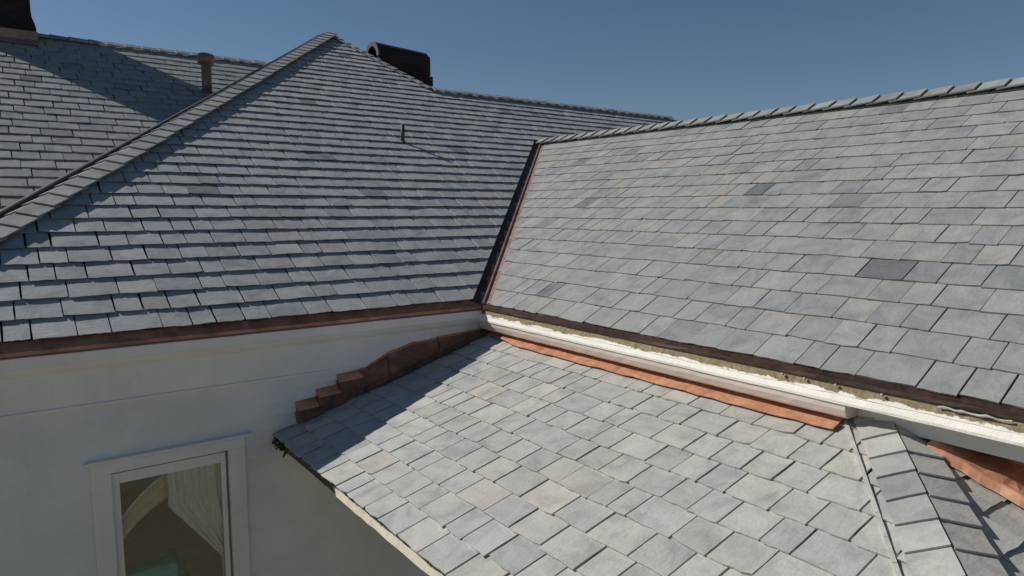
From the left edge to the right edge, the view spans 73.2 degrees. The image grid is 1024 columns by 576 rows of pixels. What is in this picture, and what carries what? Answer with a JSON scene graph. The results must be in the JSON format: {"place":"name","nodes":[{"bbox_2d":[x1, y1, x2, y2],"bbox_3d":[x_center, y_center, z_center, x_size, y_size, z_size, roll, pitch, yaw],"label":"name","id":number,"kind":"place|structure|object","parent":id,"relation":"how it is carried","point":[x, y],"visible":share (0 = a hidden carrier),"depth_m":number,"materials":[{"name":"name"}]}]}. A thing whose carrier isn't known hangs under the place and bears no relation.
{"place":"outdoors","nodes":[
{"label":"outdoors","id":0,"kind":"place"},
{"bbox_2d":[125,548,189,575],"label":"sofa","id":1,"kind":"object","parent":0,"point":[168,562],"visible":0.98,"depth_m":4.70,"materials":[{"name":"teal fabric"}]},
{"bbox_2d":[120,485,222,575],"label":"floor","id":2,"kind":"structure","parent":0,"point":[157,530],"depth_m":6.67,"materials":[{"name":"beige"}]},
{"bbox_2d":[0,0,1023,575],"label":"house","id":3,"kind":"structure","parent":0,"point":[348,308],"depth_m":4.64,"materials":[{"name":"grey stone"}]},
{"bbox_2d":[122,474,167,539],"bbox_3d":[-2.373,1.466,4.530,0.501,0.562,0.047,-5,8,-36],"label":"curtain swag","id":4,"kind":"object","parent":3,"relation":"hanging from","point":[151,496],"visible":0.59,"depth_m":4.50,"materials":[{"name":"beige fabric"}]},
{"bbox_2d":[84,431,252,575],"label":"window","id":5,"kind":"structure","parent":3,"relation":"in","point":[107,474],"depth_m":4.45,"materials":[{"name":"white paint"}]},
{"bbox_2d":[167,455,232,575],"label":"curtain","id":6,"kind":"object","parent":3,"relation":"hanging from","point":[194,500],"visible":0.75,"depth_m":4.67,"materials":[{"name":"beige fabric"}]},
{"bbox_2d":[30,0,1023,120],"label":"sky","id":7,"kind":"structure","parent":0,"point":[683,60],"materials":[{"name":"blue"}]}
]}

